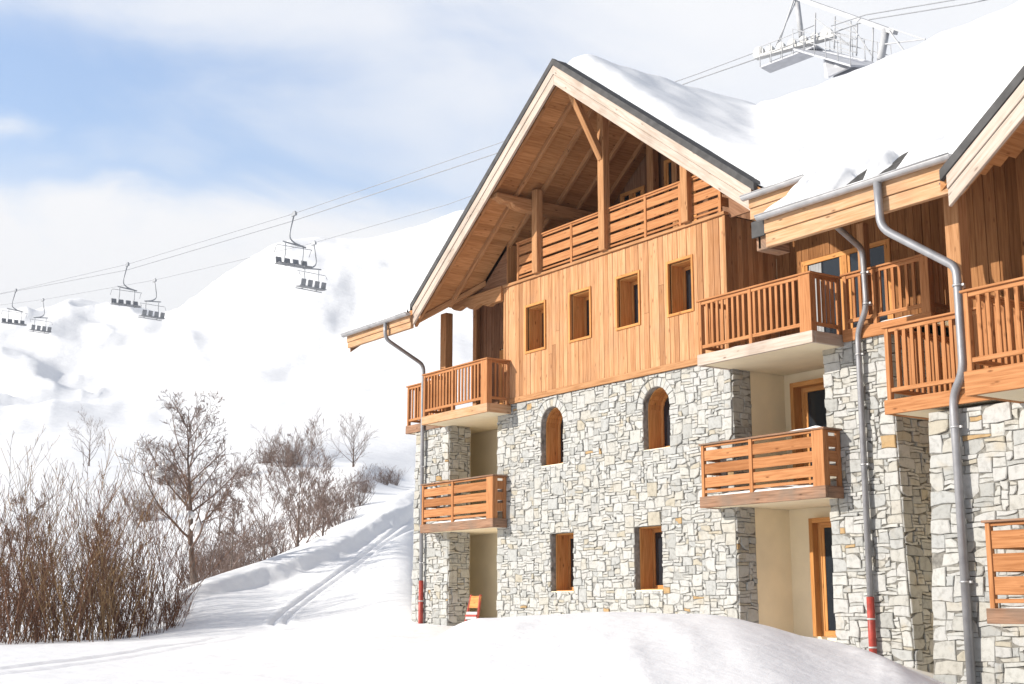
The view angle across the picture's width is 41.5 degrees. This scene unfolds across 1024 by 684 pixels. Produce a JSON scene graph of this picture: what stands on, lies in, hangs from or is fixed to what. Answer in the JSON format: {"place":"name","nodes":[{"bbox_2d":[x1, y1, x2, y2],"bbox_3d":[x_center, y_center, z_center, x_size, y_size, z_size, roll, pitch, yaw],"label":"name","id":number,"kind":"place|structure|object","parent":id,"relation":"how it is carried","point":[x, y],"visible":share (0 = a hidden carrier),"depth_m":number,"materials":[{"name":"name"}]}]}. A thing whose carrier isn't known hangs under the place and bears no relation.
{"place":"outdoors","nodes":[
{"label":"outdoors","id":0,"kind":"place"},
{"bbox_2d":[0,210,472,462],"bbox_3d":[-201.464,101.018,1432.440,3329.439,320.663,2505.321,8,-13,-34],"label":"mountain","id":1,"kind":"structure","parent":0,"point":[258,342],"depth_m":573.43,"materials":[{"name":"white snow"}]},
{"bbox_2d":[2,195,472,304],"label":"haul rope","id":2,"kind":"object","parent":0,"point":[263,254],"visible":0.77,"depth_m":109.90,"materials":[{"name":"metal"}]},
{"bbox_2d":[29,298,52,333],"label":"ski chair","id":3,"kind":"object","parent":2,"relation":"hanging from","point":[33,329],"visible":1,"depth_m":151.16,"materials":[{"name":"metal"}]},
{"bbox_2d":[139,278,165,320],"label":"ski chair","id":4,"kind":"object","parent":2,"relation":"hanging from","point":[150,313],"visible":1,"depth_m":127.29,"materials":[{"name":"metal"}]},
{"bbox_2d":[295,241,326,292],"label":"ski chair","id":5,"kind":"object","parent":2,"relation":"hanging from","point":[316,288],"visible":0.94,"depth_m":104.26,"materials":[{"name":"metal"}]},
{"bbox_2d":[0,53,752,293],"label":"haul rope","id":6,"kind":"object","parent":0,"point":[372,186],"visible":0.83,"depth_m":82.69,"materials":[{"name":"metal"}]},
{"bbox_2d":[1,289,26,325],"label":"ski chair","id":7,"kind":"object","parent":6,"relation":"hanging from","point":[9,321],"visible":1,"depth_m":139.54,"materials":[{"name":"metal"}]},
{"bbox_2d":[110,262,141,307],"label":"ski chair","id":8,"kind":"object","parent":6,"relation":"hanging from","point":[121,303],"visible":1,"depth_m":113.24,"materials":[{"name":"metal"}]},
{"bbox_2d":[274,211,312,268],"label":"ski chair","id":9,"kind":"object","parent":6,"relation":"hanging from","point":[295,263],"visible":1,"depth_m":88.69,"materials":[{"name":"metal"}]},
{"bbox_2d":[2,59,755,293],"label":"guide cable","id":10,"kind":"object","parent":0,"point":[362,197],"visible":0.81,"depth_m":87.84,"materials":[{"name":"metal"}]},
{"bbox_2d":[432,517,485,523],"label":"balcony snow","id":11,"kind":"structure","parent":0,"point":[462,519],"depth_m":35.99,"materials":[{"name":"white snow"}]},
{"bbox_2d":[0,453,944,683],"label":"ground","id":12,"kind":"structure","parent":0,"point":[333,605],"depth_m":31.80,"materials":[{"name":"white snow"}]},
{"bbox_2d":[0,491,51,631],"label":"bare shrub","id":13,"kind":"object","parent":12,"relation":"on","point":[20,503],"visible":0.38,"depth_m":61.48,"materials":[{"name":"brown plant"}]},
{"bbox_2d":[0,468,62,639],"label":"bare shrub","id":14,"kind":"object","parent":12,"relation":"on","point":[35,511],"visible":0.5,"depth_m":43.09,"materials":[{"name":"brown plant"}]},
{"bbox_2d":[0,507,83,643],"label":"bare shrub","id":15,"kind":"object","parent":12,"relation":"on","point":[8,611],"visible":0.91,"depth_m":40.51,"materials":[{"name":"brown plant"}]},
{"bbox_2d":[0,512,86,642],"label":"bare shrub","id":16,"kind":"object","parent":12,"relation":"on","point":[3,615],"visible":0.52,"depth_m":41.87,"materials":[{"name":"brown plant"}]},
{"bbox_2d":[0,450,120,639],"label":"bare shrub","id":17,"kind":"object","parent":12,"relation":"on","point":[21,623],"visible":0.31,"depth_m":46.59,"materials":[{"name":"brown plant"}]},
{"bbox_2d":[0,470,137,643],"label":"bare shrub","id":18,"kind":"object","parent":12,"relation":"on","point":[37,635],"visible":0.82,"depth_m":41.68,"materials":[{"name":"brown plant"}]},
{"bbox_2d":[0,463,164,638],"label":"bare shrub","id":19,"kind":"object","parent":12,"relation":"on","point":[74,535],"visible":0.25,"depth_m":47.12,"materials":[{"name":"brown plant"}]},
{"bbox_2d":[0,426,173,641],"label":"bare shrub","id":20,"kind":"object","parent":12,"relation":"on","point":[65,532],"visible":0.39,"depth_m":44.14,"materials":[{"name":"brown plant"}]},
{"bbox_2d":[69,409,104,465],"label":"bare tree","id":21,"kind":"object","parent":12,"relation":"on","point":[100,434],"visible":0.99,"depth_m":140.42,"materials":[{"name":"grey plant"}]},
{"bbox_2d":[7,472,193,641],"bbox_3d":[-13.731,7.211,43.804,4.260,5.987,5.272,-10,-15,41],"label":"bare shrub","id":22,"kind":"object","parent":12,"relation":"on","point":[55,617],"visible":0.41,"depth_m":43.53,"materials":[{"name":"brown plant"}]},
{"bbox_2d":[1,427,206,642],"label":"bare shrub","id":23,"kind":"object","parent":12,"relation":"on","point":[102,610],"visible":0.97,"depth_m":41.04,"materials":[{"name":"brown plant"}]},
{"bbox_2d":[84,510,128,630],"bbox_3d":[-17.898,10.180,58.958,2.692,5.800,3.575,8,-13,-34],"label":"bare shrub","id":24,"kind":"object","parent":12,"relation":"on","point":[108,523],"visible":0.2,"depth_m":59.40,"materials":[{"name":"brown plant"}]},
{"bbox_2d":[72,507,190,633],"bbox_3d":[-14.039,8.300,47.959,3.572,5.069,5.804,9,-14,-38],"label":"bare shrub","id":25,"kind":"object","parent":12,"relation":"on","point":[137,577],"visible":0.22,"depth_m":47.00,"materials":[{"name":"brown plant"}]},
{"bbox_2d":[90,484,178,565],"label":"bare tree","id":26,"kind":"object","parent":12,"relation":"on","point":[141,509],"visible":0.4,"depth_m":89.05,"materials":[{"name":"brown plant"}]},
{"bbox_2d":[116,483,166,521],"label":"slope shrub","id":27,"kind":"object","parent":12,"relation":"on","point":[150,515],"visible":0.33,"depth_m":109.04,"materials":[{"name":"brown plant"}]},
{"bbox_2d":[54,485,257,639],"bbox_3d":[-11.729,7.368,43.917,6.252,5.460,3.847,7,-13,-33],"label":"bare shrub","id":28,"kind":"object","parent":12,"relation":"on","point":[129,612],"visible":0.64,"depth_m":42.86,"materials":[{"name":"brown plant"}]},
{"bbox_2d":[61,448,255,638],"bbox_3d":[-11.784,6.605,43.638,5.655,6.422,4.570,6,-13,-30],"label":"bare shrub","id":29,"kind":"object","parent":12,"relation":"on","point":[164,568],"visible":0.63,"depth_m":43.40,"materials":[{"name":"brown plant"}]},
{"bbox_2d":[109,531,219,634],"bbox_3d":[-11.576,7.992,44.167,3.566,3.608,2.665,-10,-15,41],"label":"bare shrub","id":30,"kind":"object","parent":12,"relation":"on","point":[163,619],"visible":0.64,"depth_m":43.85,"materials":[{"name":"brown plant"}]},
{"bbox_2d":[138,450,199,484],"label":"slope shrub","id":31,"kind":"object","parent":12,"relation":"on","point":[165,468],"visible":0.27,"depth_m":127.73,"materials":[{"name":"brown plant"}]},
{"bbox_2d":[153,572,194,623],"bbox_3d":[-11.425,8.774,45.592,1.494,2.023,2.000,-8,-13,34],"label":"bare shrub","id":32,"kind":"object","parent":12,"relation":"on","point":[172,603],"visible":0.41,"depth_m":45.50,"materials":[{"name":"brown plant"}]},
{"bbox_2d":[166,470,202,499],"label":"slope shrub","id":33,"kind":"object","parent":12,"relation":"on","point":[179,491],"visible":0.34,"depth_m":119.62,"materials":[{"name":"brown plant"}]},
{"bbox_2d":[117,389,259,584],"bbox_3d":[-12.274,5.795,51.858,5.042,8.205,5.722,0,-11,1],"label":"bare tree","id":34,"kind":"object","parent":12,"relation":"on","point":[194,578],"visible":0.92,"depth_m":51.73,"materials":[{"name":"brown plant"}]},
{"bbox_2d":[152,466,165,477],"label":"snow clump","id":35,"kind":"object","parent":34,"relation":"attached to","point":[157,473],"visible":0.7,"depth_m":51.53,"materials":[{"name":"white snow"}]},
{"bbox_2d":[162,460,170,466],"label":"snow clump","id":36,"kind":"object","parent":34,"relation":"attached to","point":[167,462],"visible":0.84,"depth_m":51.68,"materials":[{"name":"white snow"}]},
{"bbox_2d":[184,511,194,518],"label":"snow clump","id":37,"kind":"object","parent":34,"relation":"attached to","point":[191,515],"visible":0.74,"depth_m":51.26,"materials":[{"name":"white snow"}]},
{"bbox_2d":[190,520,206,531],"bbox_3d":[-11.915,7.015,51.301,0.607,0.460,0.618,8,-13,-34],"label":"snow clump","id":38,"kind":"object","parent":34,"relation":"attached to","point":[198,528],"visible":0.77,"depth_m":51.09,"materials":[{"name":"white snow"}]},
{"bbox_2d":[161,532,229,589],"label":"slope shrub","id":39,"kind":"object","parent":12,"relation":"on","point":[203,566],"visible":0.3,"depth_m":74.81,"materials":[{"name":"brown plant"}]},
{"bbox_2d":[182,551,233,587],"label":"slope shrub","id":40,"kind":"object","parent":12,"relation":"on","point":[224,570],"visible":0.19,"depth_m":65.05,"materials":[{"name":"brown plant"}]},
{"bbox_2d":[186,519,244,570],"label":"slope shrub","id":41,"kind":"object","parent":12,"relation":"on","point":[218,541],"visible":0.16,"depth_m":82.64,"materials":[{"name":"brown plant"}]},
{"bbox_2d":[193,464,246,533],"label":"bare tree","id":42,"kind":"object","parent":12,"relation":"on","point":[220,521],"visible":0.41,"depth_m":99.45,"materials":[{"name":"brown plant"}]},
{"bbox_2d":[194,522,259,578],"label":"slope shrub","id":43,"kind":"object","parent":12,"relation":"on","point":[221,554],"visible":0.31,"depth_m":72.87,"materials":[{"name":"brown plant"}]},
{"bbox_2d":[210,483,257,570],"bbox_3d":[-11.983,8.480,57.630,2.174,4.924,2.661,8,-13,-34],"label":"bare tree","id":44,"kind":"object","parent":12,"relation":"on","point":[231,529],"visible":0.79,"depth_m":57.52,"materials":[{"name":"brown plant"}]},
{"bbox_2d":[211,534,268,574],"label":"slope shrub","id":45,"kind":"object","parent":12,"relation":"on","point":[244,562],"visible":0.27,"depth_m":68.92,"materials":[{"name":"brown plant"}]},
{"bbox_2d":[231,452,258,477],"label":"slope shrub","id":46,"kind":"object","parent":12,"relation":"on","point":[240,465],"visible":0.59,"depth_m":128.03,"materials":[{"name":"brown plant"}]},
{"bbox_2d":[217,518,283,568],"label":"slope shrub","id":47,"kind":"object","parent":12,"relation":"on","point":[260,557],"visible":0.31,"depth_m":76.97,"materials":[{"name":"brown plant"}]},
{"bbox_2d":[239,508,285,547],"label":"slope shrub","id":48,"kind":"object","parent":12,"relation":"on","point":[246,521],"visible":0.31,"depth_m":91.13,"materials":[{"name":"plant"}]},
{"bbox_2d":[249,435,280,463],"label":"slope shrub","id":49,"kind":"object","parent":12,"relation":"on","point":[260,460],"visible":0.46,"depth_m":135.93,"materials":[{"name":"brown plant"}]},
{"bbox_2d":[219,464,316,560],"bbox_3d":[-11.482,8.324,62.151,4.126,5.760,4.790,8,-13,-34],"label":"bare tree","id":50,"kind":"object","parent":12,"relation":"on","point":[291,493],"visible":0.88,"depth_m":62.48,"materials":[{"name":"brown plant"}]},
{"bbox_2d":[259,517,304,557],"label":"slope shrub","id":51,"kind":"object","parent":12,"relation":"on","point":[279,546],"visible":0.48,"depth_m":78.73,"materials":[{"name":"brown plant"}]},
{"bbox_2d":[261,431,313,466],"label":"slope shrub","id":52,"kind":"object","parent":12,"relation":"on","point":[284,449],"visible":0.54,"depth_m":131.91,"materials":[{"name":"plant"}]},
{"bbox_2d":[280,438,312,464],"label":"slope shrub","id":53,"kind":"object","parent":12,"relation":"on","point":[297,463],"visible":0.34,"depth_m":134.03,"materials":[{"name":"brown plant"}]},
{"bbox_2d":[252,407,342,546],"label":"bare shrub","id":54,"kind":"object","parent":12,"relation":"on","point":[308,468],"visible":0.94,"depth_m":65.73,"materials":[{"name":"brown plant"}]},
{"bbox_2d":[273,486,343,540],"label":"slope shrub","id":55,"kind":"object","parent":12,"relation":"on","point":[304,528],"visible":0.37,"depth_m":83.08,"materials":[{"name":"brown plant"}]},
{"bbox_2d":[279,454,360,536],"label":"bare tree","id":56,"kind":"object","parent":12,"relation":"on","point":[336,502],"visible":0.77,"depth_m":71.33,"materials":[{"name":"brown plant"}]},
{"bbox_2d":[304,476,341,506],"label":"slope shrub","id":57,"kind":"object","parent":12,"relation":"on","point":[324,493],"visible":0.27,"depth_m":95.58,"materials":[{"name":"brown plant"}]},
{"bbox_2d":[313,482,363,528],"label":"slope shrub","id":58,"kind":"object","parent":12,"relation":"on","point":[342,516],"visible":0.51,"depth_m":79.34,"materials":[{"name":"brown plant"}]},
{"bbox_2d":[323,411,379,466],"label":"bare tree","id":59,"kind":"object","parent":12,"relation":"on","point":[353,441],"visible":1,"depth_m":128.50,"materials":[{"name":"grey plant"}]},
{"bbox_2d":[332,472,375,509],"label":"slope shrub","id":60,"kind":"object","parent":12,"relation":"on","point":[359,503],"visible":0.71,"depth_m":87.47,"materials":[{"name":"plant"}]},
{"bbox_2d":[349,463,379,492],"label":"slope shrub","id":61,"kind":"object","parent":12,"relation":"on","point":[365,484],"visible":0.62,"depth_m":99.67,"materials":[{"name":"grey plant"}]},
{"bbox_2d":[371,463,395,484],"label":"slope shrub","id":62,"kind":"object","parent":12,"relation":"on","point":[386,479],"visible":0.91,"depth_m":117.90,"materials":[{"name":"plant"}]},
{"bbox_2d":[381,464,409,485],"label":"slope shrub","id":63,"kind":"object","parent":12,"relation":"on","point":[395,480],"visible":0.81,"depth_m":121.84,"materials":[{"name":"grey plant"}]},
{"bbox_2d":[464,595,481,621],"bbox_3d":[-1.042,7.243,36.356,0.220,0.864,0.650,8,-13,-34],"label":"barrier board","id":64,"kind":"object","parent":12,"relation":"on","point":[474,601],"visible":0.83,"depth_m":36.34,"materials":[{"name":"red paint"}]},
{"bbox_2d":[340,58,1023,683],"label":"chalet","id":65,"kind":"object","parent":12,"relation":"on","point":[620,276],"visible":0.94,"depth_m":28.96,"materials":[{"name":"stone"}]},
{"bbox_2d":[499,350,502,403],"bbox_3d":[-0.071,1.184,38.888,0.050,2.050,0.950,8,-13,-34],"label":"door","id":66,"kind":"structure","parent":65,"relation":"in","point":[501,351],"depth_m":39.24,"materials":[{"name":"brown wood"}]},
{"bbox_2d":[524,300,545,353],"bbox_3d":[0.809,-0.353,34.870,0.555,1.360,0.990,8,-13,-34],"label":"window","id":67,"kind":"structure","parent":65,"relation":"in","point":[536,332],"depth_m":35.11,"materials":[{"name":"brown wood"}]},
{"bbox_2d":[541,407,563,466],"bbox_3d":[1.240,2.383,33.888,0.590,1.491,0.924,8,-13,-34],"label":"window","id":68,"kind":"structure","parent":65,"relation":"in","point":[554,423],"depth_m":34.24,"materials":[{"name":"brown wood"}]},
{"bbox_2d":[551,533,573,592],"bbox_3d":[1.460,5.393,32.975,0.590,1.432,0.914,8,-13,-34],"label":"window","id":69,"kind":"structure","parent":65,"relation":"in","point":[564,541],"depth_m":33.33,"materials":[{"name":"brown wood"}]},
{"bbox_2d":[568,286,591,342],"bbox_3d":[1.882,-0.640,33.359,0.555,1.360,0.980,8,-13,-34],"label":"window","id":70,"kind":"structure","parent":65,"relation":"in","point":[581,313],"depth_m":33.59,"materials":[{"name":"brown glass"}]},
{"bbox_2d":[615,270,640,330],"bbox_3d":[2.935,-0.945,31.881,0.555,1.390,0.980,8,-13,-34],"label":"window","id":71,"kind":"structure","parent":65,"relation":"in","point":[630,292],"depth_m":32.11,"materials":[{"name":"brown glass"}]},
{"bbox_2d":[620,185,644,244],"bbox_3d":[3.229,-2.914,35.919,0.077,2.350,1.000,8,-13,-34],"label":"door","id":72,"kind":"structure","parent":65,"relation":"in","point":[639,191],"depth_m":36.02,"materials":[{"name":"brown wood"}]},
{"bbox_2d":[636,526,662,590],"bbox_3d":[3.296,4.882,30.393,0.590,1.442,0.954,8,-13,-34],"label":"window","id":73,"kind":"structure","parent":65,"relation":"in","point":[651,568],"depth_m":30.75,"materials":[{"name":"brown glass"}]},
{"bbox_2d":[644,387,670,450],"bbox_3d":[3.505,1.753,30.701,0.590,1.441,0.924,8,-13,-34],"label":"window","id":74,"kind":"structure","parent":65,"relation":"in","point":[659,434],"depth_m":31.05,"materials":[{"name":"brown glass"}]},
{"bbox_2d":[666,254,693,317],"bbox_3d":[3.979,-1.223,30.411,0.555,1.370,0.970,8,-13,-34],"label":"window","id":75,"kind":"structure","parent":65,"relation":"in","point":[682,276],"depth_m":30.64,"materials":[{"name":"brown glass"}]},
{"bbox_2d":[664,159,697,229],"bbox_3d":[4.316,-3.435,34.433,0.077,2.800,1.200,8,-13,-34],"label":"door","id":76,"kind":"structure","parent":65,"relation":"in","point":[667,163],"depth_m":34.94,"materials":[{"name":"brown wood"}]},
{"bbox_2d":[358,0,1023,327],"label":"roof snow","id":77,"kind":"structure","parent":65,"relation":"on","point":[939,93],"depth_m":27.51,"materials":[{"name":"white snow"}]},
{"bbox_2d":[790,378,826,484],"bbox_3d":[6.623,1.930,28.198,0.312,2.370,1.820,8,-13,-34],"label":"door","id":78,"kind":"structure","parent":65,"relation":"in","point":[807,403],"depth_m":28.83,"materials":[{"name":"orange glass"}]},
{"bbox_2d":[808,517,835,636],"bbox_3d":[6.770,4.773,27.497,0.232,2.420,1.620,8,-13,-34],"label":"door","id":79,"kind":"structure","parent":65,"relation":"in","point":[820,530],"depth_m":27.99,"materials":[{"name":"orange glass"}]},
{"bbox_2d":[801,238,894,333],"bbox_3d":[6.998,-0.912,28.203,0.077,2.050,2.400,8,-13,-34],"label":"door","id":80,"kind":"structure","parent":65,"relation":"in","point":[846,261],"depth_m":28.22,"materials":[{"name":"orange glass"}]},
{"bbox_2d":[938,357,948,391],"bbox_3d":[8.602,1.467,25.397,0.312,2.500,1.100,8,-13,-34],"label":"door","id":81,"kind":"structure","parent":65,"relation":"in","point":[941,357],"depth_m":25.88,"materials":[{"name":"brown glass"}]},
{"bbox_2d":[753,0,925,77],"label":"lift tower","id":82,"kind":"structure","parent":12,"relation":"on","point":[837,63],"depth_m":51.78,"materials":[{"name":"metal"}]},
{"bbox_2d":[831,0,953,25],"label":"haul rope","id":83,"kind":"object","parent":82,"relation":"attached to","point":[892,10],"visible":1,"depth_m":48.16,"materials":[{"name":"metal"}]},
{"bbox_2d":[831,0,985,33],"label":"guide cable","id":84,"kind":"object","parent":82,"relation":"attached to","point":[912,12],"visible":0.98,"depth_m":47.88,"materials":[{"name":"metal"}]},
{"bbox_2d":[0,0,1019,311],"label":"sky","id":85,"kind":"structure","parent":0,"point":[131,131],"materials":[{"name":"blue"}]},
{"bbox_2d":[715,484,812,495],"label":"balcony snow","id":86,"kind":"structure","parent":0,"point":[773,488],"depth_m":26.76,"materials":[{"name":"white snow"}]},
{"bbox_2d":[1005,605,1023,607],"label":"balcony snow","id":87,"kind":"structure","parent":0,"point":[1021,606],"depth_m":18.84,"materials":[{"name":"white snow"}]}
]}

